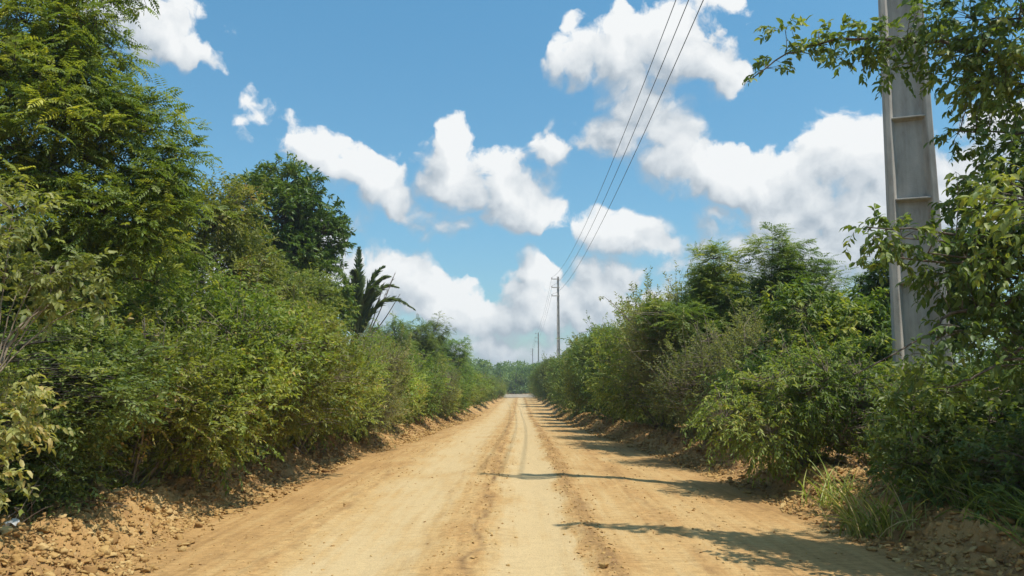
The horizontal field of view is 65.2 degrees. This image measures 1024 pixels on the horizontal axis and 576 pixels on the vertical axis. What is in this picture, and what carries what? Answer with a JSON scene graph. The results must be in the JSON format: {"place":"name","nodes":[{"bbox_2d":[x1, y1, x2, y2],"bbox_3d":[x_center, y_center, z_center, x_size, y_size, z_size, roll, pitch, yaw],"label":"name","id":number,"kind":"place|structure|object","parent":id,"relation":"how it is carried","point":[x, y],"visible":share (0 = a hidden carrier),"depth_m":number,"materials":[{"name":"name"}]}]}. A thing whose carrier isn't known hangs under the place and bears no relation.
{"place":"outdoors","nodes":[
{"label":"outdoors","id":0,"kind":"place"},
{"bbox_2d":[0,391,1023,575],"bbox_3d":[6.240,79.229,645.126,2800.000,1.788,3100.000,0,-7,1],"label":"ground","id":1,"kind":"structure","parent":0,"point":[288,471],"depth_m":9.67,"materials":[{"name":"soil"}]},
{"bbox_2d":[3,518,19,525],"bbox_3d":[-4.396,2.062,7.021,0.137,0.048,0.109,-9,5,-34],"label":"plastic scrap","id":2,"kind":"object","parent":1,"relation":"on","point":[14,521],"visible":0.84,"depth_m":7.01,"materials":[{"name":"white plastic"}]},
{"bbox_2d":[9,546,23,553],"bbox_3d":[-4.097,2.183,6.585,0.112,0.128,0.132,-5,-8,36],"label":"clay clod","id":3,"kind":"object","parent":1,"relation":"on","point":[13,550],"visible":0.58,"depth_m":6.57,"materials":[{"name":"brown soil"}]},
{"bbox_2d":[36,524,53,532],"bbox_3d":[-4.272,2.213,7.335,0.140,0.080,0.092,0,-7,-3],"label":"clay clod","id":4,"kind":"object","parent":1,"relation":"on","point":[47,529],"visible":0.99,"depth_m":7.31,"materials":[{"name":"brown soil"}]},
{"bbox_2d":[0,154,121,514],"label":"pale shrub","id":5,"kind":"object","parent":1,"relation":"on","point":[20,269],"visible":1,"depth_m":6.61,"materials":[{"name":"green plant"}]},
{"bbox_2d":[71,522,83,529],"bbox_3d":[-4.123,2.244,7.542,0.155,0.076,0.096,11,-7,2],"label":"clay clod","id":6,"kind":"object","parent":1,"relation":"on","point":[75,526],"visible":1,"depth_m":7.52,"materials":[{"name":"brown soil"}]},
{"bbox_2d":[0,217,191,365],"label":"tree","id":7,"kind":"object","parent":1,"relation":"on","point":[103,309],"visible":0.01,"depth_m":13.76,"materials":[{"name":"green plant"}]},
{"bbox_2d":[0,282,195,523],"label":"roadside shrub","id":8,"kind":"object","parent":1,"relation":"on","point":[102,385],"visible":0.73,"depth_m":8.12,"materials":[{"name":"green plant"}]},
{"bbox_2d":[0,0,244,363],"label":"feathery tree","id":9,"kind":"object","parent":1,"relation":"on","point":[42,82],"visible":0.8,"depth_m":10.44,"materials":[{"name":"green plant"}]},
{"bbox_2d":[10,291,282,498],"bbox_3d":[-4.907,1.463,10.333,3.537,2.916,3.726,-1,-7,4],"label":"roadside shrub","id":10,"kind":"object","parent":1,"relation":"on","point":[177,420],"visible":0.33,"depth_m":10.24,"materials":[{"name":"green plant"}]},
{"bbox_2d":[156,512,163,520],"bbox_3d":[-4.125,2.683,9.356,0.082,0.083,0.120,-8,9,-35],"label":"clay clod","id":11,"kind":"object","parent":1,"relation":"on","point":[159,515],"visible":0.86,"depth_m":9.36,"materials":[{"name":"brown soil"}]},
{"bbox_2d":[5,433,363,511],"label":"weeds","id":12,"kind":"object","parent":1,"relation":"on","point":[56,495],"visible":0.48,"depth_m":7.97,"materials":[{"name":"green plant"}]},
{"bbox_2d":[102,165,296,321],"bbox_3d":[-8.263,0.360,20.439,5.432,6.859,5.064,1,-7,-7],"label":"tree","id":13,"kind":"object","parent":1,"relation":"on","point":[229,249],"visible":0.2,"depth_m":19.98,"materials":[{"name":"green plant"}]},
{"bbox_2d":[201,491,209,496],"bbox_3d":[-4.172,2.805,10.883,0.161,0.087,0.151,0,-7,-3],"label":"clay clod","id":14,"kind":"object","parent":1,"relation":"on","point":[206,493],"visible":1,"depth_m":10.84,"materials":[{"name":"brown soil"}]},
{"bbox_2d":[87,241,341,495],"bbox_3d":[-4.769,1.226,12.133,3.994,3.901,3.543,-1,-7,6],"label":"roadside shrub","id":15,"kind":"object","parent":1,"relation":"on","point":[271,358],"visible":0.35,"depth_m":11.59,"materials":[{"name":"green plant"}]},
{"bbox_2d":[215,151,361,337],"bbox_3d":[-8.652,-0.001,30.311,5.935,10.644,4.364,1,-7,-11],"label":"broadleaf tree","id":16,"kind":"object","parent":1,"relation":"on","point":[302,230],"visible":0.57,"depth_m":30.02,"materials":[{"name":"green plant"}]},
{"bbox_2d":[190,293,398,466],"bbox_3d":[-4.545,1.728,14.305,3.993,3.266,3.790,-4,-8,30],"label":"roadside shrub","id":17,"kind":"object","parent":1,"relation":"on","point":[295,417],"visible":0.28,"depth_m":13.99,"materials":[{"name":"green plant"}]},
{"bbox_2d":[244,259,352,343],"bbox_3d":[-6.924,1.726,23.956,4.454,5.266,4.778,-1,-7,7],"label":"tree","id":18,"kind":"object","parent":1,"relation":"on","point":[321,296],"visible":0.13,"depth_m":23.95,"materials":[{"name":"green plant"}]},
{"bbox_2d":[248,279,392,453],"bbox_3d":[-4.516,1.849,16.729,3.474,3.830,3.916,-4,-8,31],"label":"roadside shrub","id":19,"kind":"object","parent":1,"relation":"on","point":[342,393],"visible":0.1,"depth_m":16.65,"materials":[{"name":"green plant"}]},
{"bbox_2d":[306,324,396,444],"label":"roadside shrub","id":20,"kind":"object","parent":1,"relation":"on","point":[374,393],"visible":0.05,"depth_m":18.72,"materials":[{"name":"green plant"}]},
{"bbox_2d":[330,246,415,338],"bbox_3d":[-7.407,2.079,38.024,5.589,8.320,3.034,-1,-7,7],"label":"palm tree","id":21,"kind":"object","parent":1,"relation":"on","point":[368,298],"visible":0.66,"depth_m":38.02,"materials":[{"name":"green plant"}]},
{"bbox_2d":[337,320,422,447],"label":"roadside shrub","id":22,"kind":"object","parent":1,"relation":"on","point":[391,404],"visible":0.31,"depth_m":21.19,"materials":[{"name":"green plant"}]},
{"bbox_2d":[349,320,412,350],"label":"bush","id":23,"kind":"object","parent":1,"relation":"on","point":[370,332],"visible":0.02,"depth_m":32.30,"materials":[{"name":"green plant"}]},
{"bbox_2d":[360,311,418,360],"bbox_3d":[-6.486,3.904,40.368,4.495,5.425,4.035,3,-7,-23],"label":"tree","id":24,"kind":"object","parent":1,"relation":"on","point":[397,328],"visible":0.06,"depth_m":39.93,"materials":[{"name":"green plant"}]},
{"bbox_2d":[347,318,433,427],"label":"roadside shrub","id":25,"kind":"object","parent":1,"relation":"on","point":[412,386],"visible":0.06,"depth_m":24.56,"materials":[{"name":"green plant"}]},
{"bbox_2d":[390,357,434,425],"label":"roadside shrub","id":26,"kind":"object","parent":1,"relation":"on","point":[424,390],"visible":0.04,"depth_m":27.83,"materials":[{"name":"green plant"}]},
{"bbox_2d":[385,341,452,422],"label":"roadside shrub","id":27,"kind":"object","parent":1,"relation":"on","point":[436,380],"visible":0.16,"depth_m":31.60,"materials":[{"name":"green plant"}]},
{"bbox_2d":[402,311,456,378],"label":"tree","id":28,"kind":"object","parent":1,"relation":"on","point":[427,343],"visible":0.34,"depth_m":44.10,"materials":[{"name":"green plant"}]},
{"bbox_2d":[411,349,463,418],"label":"roadside shrub","id":29,"kind":"object","parent":1,"relation":"on","point":[445,398],"visible":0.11,"depth_m":36.38,"materials":[{"name":"green plant"}]},
{"bbox_2d":[427,366,465,418],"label":"roadside shrub","id":30,"kind":"object","parent":1,"relation":"on","point":[449,407],"visible":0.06,"depth_m":40.75,"materials":[{"name":"green plant"}]},
{"bbox_2d":[431,333,482,390],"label":"tree","id":31,"kind":"object","parent":1,"relation":"on","point":[461,359],"visible":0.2,"depth_m":51.43,"materials":[{"name":"green plant"}]},
{"bbox_2d":[444,361,478,418],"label":"roadside shrub","id":32,"kind":"object","parent":1,"relation":"on","point":[467,391],"visible":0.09,"depth_m":46.32,"materials":[{"name":"green plant"}]},
{"bbox_2d":[458,370,479,410],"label":"roadside shrub","id":33,"kind":"object","parent":1,"relation":"on","point":[473,399],"visible":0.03,"depth_m":52.86,"materials":[{"name":"green plant"}]},
{"bbox_2d":[461,372,491,408],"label":"roadside shrub","id":34,"kind":"object","parent":1,"relation":"on","point":[480,387],"visible":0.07,"depth_m":59.40,"materials":[{"name":"green plant"}]},
{"bbox_2d":[464,366,494,407],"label":"roadside shrub","id":35,"kind":"object","parent":1,"relation":"on","point":[483,394],"visible":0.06,"depth_m":66.62,"materials":[{"name":"green plant"}]},
{"bbox_2d":[473,372,502,406],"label":"roadside shrub","id":36,"kind":"object","parent":1,"relation":"on","point":[491,394],"visible":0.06,"depth_m":74.44,"materials":[{"name":"green plant"}]},
{"bbox_2d":[477,370,499,401],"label":"roadside shrub","id":37,"kind":"object","parent":1,"relation":"on","point":[497,385],"visible":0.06,"depth_m":93.22,"materials":[{"name":"green plant"}]},
{"bbox_2d":[478,376,508,398],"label":"roadside shrub","id":38,"kind":"object","parent":1,"relation":"on","point":[501,391],"visible":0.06,"depth_m":104.03,"materials":[{"name":"green plant"}]},
{"bbox_2d":[491,374,506,389],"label":"roadside shrub","id":39,"kind":"object","parent":1,"relation":"on","point":[498,378],"visible":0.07,"depth_m":129.14,"materials":[{"name":"green plant"}]},
{"bbox_2d":[456,357,542,393],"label":"woods","id":40,"kind":"object","parent":1,"relation":"on","point":[514,375],"visible":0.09,"depth_m":195.80,"materials":[{"name":"green plant"}]},
{"bbox_2d":[10,404,1006,517],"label":"undergrowth","id":41,"kind":"object","parent":1,"relation":"on","point":[20,511],"visible":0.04,"depth_m":10.66,"materials":[{"name":"green plant"}]},
{"bbox_2d":[0,408,1023,575],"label":"rubble","id":42,"kind":"object","parent":1,"relation":"on","point":[15,560],"visible":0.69,"depth_m":9.56,"materials":[{"name":"soil"}]},
{"bbox_2d":[3,405,1022,524],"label":"brushwood","id":43,"kind":"object","parent":1,"relation":"on","point":[368,427],"visible":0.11,"depth_m":9.98,"materials":[{"name":"brown wood"}]},
{"bbox_2d":[525,374,542,397],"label":"roadside shrub","id":44,"kind":"object","parent":1,"relation":"on","point":[530,390],"visible":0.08,"depth_m":115.39,"materials":[{"name":"green plant"}]},
{"bbox_2d":[531,379,538,397],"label":"roadside shrub","id":45,"kind":"object","parent":1,"relation":"on","point":[534,390],"visible":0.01,"depth_m":103.08,"materials":[{"name":"green plant"}]},
{"bbox_2d":[535,332,538,362],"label":"utility pole","id":46,"kind":"object","parent":1,"relation":"on","point":[538,346],"visible":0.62,"depth_m":252.48,"materials":[{"name":"concrete"}]},
{"bbox_2d":[528,353,550,401],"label":"roadside shrub","id":47,"kind":"object","parent":1,"relation":"on","point":[537,382],"visible":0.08,"depth_m":91.33,"materials":[{"name":"green plant"}]},
{"bbox_2d":[532,354,552,405],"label":"roadside shrub","id":48,"kind":"object","parent":1,"relation":"on","point":[539,376],"visible":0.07,"depth_m":79.95,"materials":[{"name":"green plant"}]},
{"bbox_2d":[67,410,1023,545],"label":"grass","id":49,"kind":"structure","parent":1,"relation":"on","point":[956,500],"depth_m":8.35,"materials":[{"name":"green plant"}]},
{"bbox_2d":[534,351,568,407],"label":"roadside shrub","id":50,"kind":"object","parent":1,"relation":"on","point":[548,385],"visible":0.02,"depth_m":61.27,"materials":[{"name":"green plant"}]},
{"bbox_2d":[544,368,558,406],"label":"roadside shrub","id":51,"kind":"object","parent":1,"relation":"on","point":[549,391],"visible":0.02,"depth_m":70.20,"materials":[{"name":"green plant"}]},
{"bbox_2d":[551,277,559,358],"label":"utility pole","id":52,"kind":"object","parent":1,"relation":"on","point":[558,325],"visible":0.63,"depth_m":122.19,"materials":[{"name":"concrete"}]},
{"bbox_2d":[544,339,573,416],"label":"roadside shrub","id":53,"kind":"object","parent":1,"relation":"on","point":[557,367],"visible":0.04,"depth_m":53.83,"materials":[{"name":"green plant"}]},
{"bbox_2d":[548,354,606,419],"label":"roadside shrub","id":54,"kind":"object","parent":1,"relation":"on","point":[562,401],"visible":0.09,"depth_m":45.79,"materials":[{"name":"green plant"}]},
{"bbox_2d":[557,332,604,413],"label":"roadside shrub","id":55,"kind":"object","parent":1,"relation":"on","point":[569,390],"visible":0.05,"depth_m":40.78,"materials":[{"name":"green plant"}]},
{"bbox_2d":[560,310,619,423],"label":"roadside shrub","id":56,"kind":"object","parent":1,"relation":"on","point":[576,350],"visible":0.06,"depth_m":34.99,"materials":[{"name":"green plant"}]},
{"bbox_2d":[556,292,677,423],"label":"roadside shrub","id":57,"kind":"object","parent":1,"relation":"on","point":[592,369],"visible":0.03,"depth_m":29.91,"materials":[{"name":"green plant"}]},
{"bbox_2d":[582,293,686,428],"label":"roadside shrub","id":58,"kind":"object","parent":1,"relation":"on","point":[608,392],"visible":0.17,"depth_m":25.06,"materials":[{"name":"green plant"}]},
{"bbox_2d":[598,257,777,439],"bbox_3d":[5.184,1.768,21.420,5.471,5.363,5.903,-4,-8,31],"label":"roadside shrub","id":59,"kind":"object","parent":1,"relation":"on","point":[636,370],"visible":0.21,"depth_m":21.12,"materials":[{"name":"green plant"}]},
{"bbox_2d":[640,281,871,447],"bbox_3d":[5.198,1.749,16.810,4.298,4.058,4.638,6,-9,-39],"label":"roadside shrub","id":60,"kind":"object","parent":1,"relation":"on","point":[718,353],"visible":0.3,"depth_m":16.75,"materials":[{"name":"green plant"}]},
{"bbox_2d":[627,222,887,379],"bbox_3d":[6.641,1.159,20.223,7.520,5.471,4.660,0,-7,1],"label":"wispy tree","id":61,"kind":"object","parent":1,"relation":"on","point":[785,270],"visible":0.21,"depth_m":20.04,"materials":[{"name":"green plant"}]},
{"bbox_2d":[731,267,846,312],"bbox_3d":[7.596,1.639,22.482,4.732,5.071,4.248,-3,-7,22],"label":"feathery tree","id":62,"kind":"object","parent":1,"relation":"on","point":[800,280],"visible":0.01,"depth_m":21.57,"materials":[{"name":"green plant"}]},
{"bbox_2d":[680,312,898,487],"bbox_3d":[4.578,1.854,12.777,4.016,2.770,3.149,1,-7,-5],"label":"spreading bush","id":63,"kind":"object","parent":1,"relation":"on","point":[806,402],"visible":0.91,"depth_m":12.14,"materials":[{"name":"green plant"}]},
{"bbox_2d":[740,274,893,450],"bbox_3d":[6.377,1.524,16.208,3.815,3.608,4.046,4,-8,-28],"label":"yellow green shrub","id":64,"kind":"object","parent":1,"relation":"on","point":[845,315],"visible":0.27,"depth_m":15.41,"materials":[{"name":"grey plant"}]},
{"bbox_2d":[793,451,879,507],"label":"grass tuft","id":65,"kind":"object","parent":1,"relation":"on","point":[830,484],"visible":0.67,"depth_m":10.51,"materials":[{"name":"green plant"}]},
{"bbox_2d":[805,474,916,538],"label":"grass tuft","id":66,"kind":"object","parent":1,"relation":"on","point":[852,529],"visible":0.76,"depth_m":8.97,"materials":[{"name":"green plant"}]},
{"bbox_2d":[742,0,1023,419],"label":"overhanging tree","id":67,"kind":"object","parent":1,"relation":"on","point":[993,250],"visible":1,"depth_m":7.53,"materials":[{"name":"green plant"}]},
{"bbox_2d":[823,472,964,540],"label":"grass tuft","id":68,"kind":"object","parent":1,"relation":"on","point":[905,517],"visible":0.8,"depth_m":8.67,"materials":[{"name":"green plant"}]},
{"bbox_2d":[905,529,918,537],"bbox_3d":[4.214,2.596,8.420,0.176,0.111,0.305,-6,-12,0],"label":"clay clod","id":69,"kind":"object","parent":1,"relation":"on","point":[912,533],"visible":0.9,"depth_m":8.34,"materials":[{"name":"brown soil"}]},
{"bbox_2d":[878,0,952,460],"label":"utility pole","id":70,"kind":"object","parent":1,"relation":"on","point":[911,181],"visible":0.45,"depth_m":12.25,"materials":[{"name":"concrete"}]},
{"bbox_2d":[533,0,675,342],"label":"power cable","id":71,"kind":"object","parent":70,"relation":"attached to","point":[626,127],"visible":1,"depth_m":35.91,"materials":[{"name":"black rubber"}]},
{"bbox_2d":[531,0,688,351],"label":"power cable","id":72,"kind":"object","parent":70,"relation":"attached to","point":[634,130],"visible":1,"depth_m":33.51,"materials":[{"name":"black rubber"}]},
{"bbox_2d":[534,0,703,345],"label":"power cable","id":73,"kind":"object","parent":70,"relation":"attached to","point":[645,129],"visible":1,"depth_m":30.59,"materials":[{"name":"black rubber"}]},
{"bbox_2d":[841,285,992,368],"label":"bush","id":74,"kind":"object","parent":1,"relation":"on","point":[951,348],"depth_m":20.29,"materials":[{"name":"green plant"}]},
{"bbox_2d":[847,227,1014,362],"bbox_3d":[9.042,1.008,17.443,3.471,5.125,2.553,-6,-9,43],"label":"broadleaf tree","id":75,"kind":"object","parent":1,"relation":"on","point":[869,281],"visible":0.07,"depth_m":17.72,"materials":[{"name":"green plant"}]},
{"bbox_2d":[845,323,1016,459],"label":"bush","id":76,"kind":"object","parent":1,"relation":"on","point":[959,365],"visible":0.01,"depth_m":12.11,"materials":[{"name":"green plant"}]},
{"bbox_2d":[851,336,1023,510],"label":"bush","id":77,"kind":"object","parent":1,"relation":"on","point":[908,425],"visible":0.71,"depth_m":8.92,"materials":[{"name":"green plant"}]},
{"bbox_2d":[864,333,1023,478],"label":"bush","id":78,"kind":"object","parent":1,"relation":"on","point":[989,358],"visible":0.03,"depth_m":10.19,"materials":[{"name":"green plant"}]},
{"bbox_2d":[907,408,1023,527],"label":"bush","id":79,"kind":"object","parent":1,"relation":"on","point":[1002,451],"visible":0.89,"depth_m":8.05,"materials":[{"name":"green plant"}]},
{"bbox_2d":[948,270,1023,453],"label":"bush","id":80,"kind":"object","parent":1,"relation":"on","point":[987,350],"visible":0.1,"depth_m":10.29,"materials":[{"name":"green plant"}]},
{"bbox_2d":[0,0,1023,367],"label":"sky","id":81,"kind":"structure","parent":0,"point":[469,147],"materials":[{"name":"blue"}]},
{"bbox_2d":[501,393,534,397],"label":"gravel path","id":82,"kind":"structure","parent":0,"point":[515,395],"depth_m":162.08,"materials":[{"name":"beige gravel"}]},
{"bbox_2d":[76,397,1001,575],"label":"dirt road","id":83,"kind":"structure","parent":0,"point":[389,519],"depth_m":9.75,"materials":[{"name":"soil"}]},
{"bbox_2d":[598,563,608,568],"bbox_3d":[0.834,2.511,7.208,0.076,0.075,0.115,0,-16,-29],"label":"clay clod","id":84,"kind":"object","parent":83,"relation":"on","point":[603,565],"visible":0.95,"depth_m":7.18,"materials":[{"name":"brown soil"}]}
]}

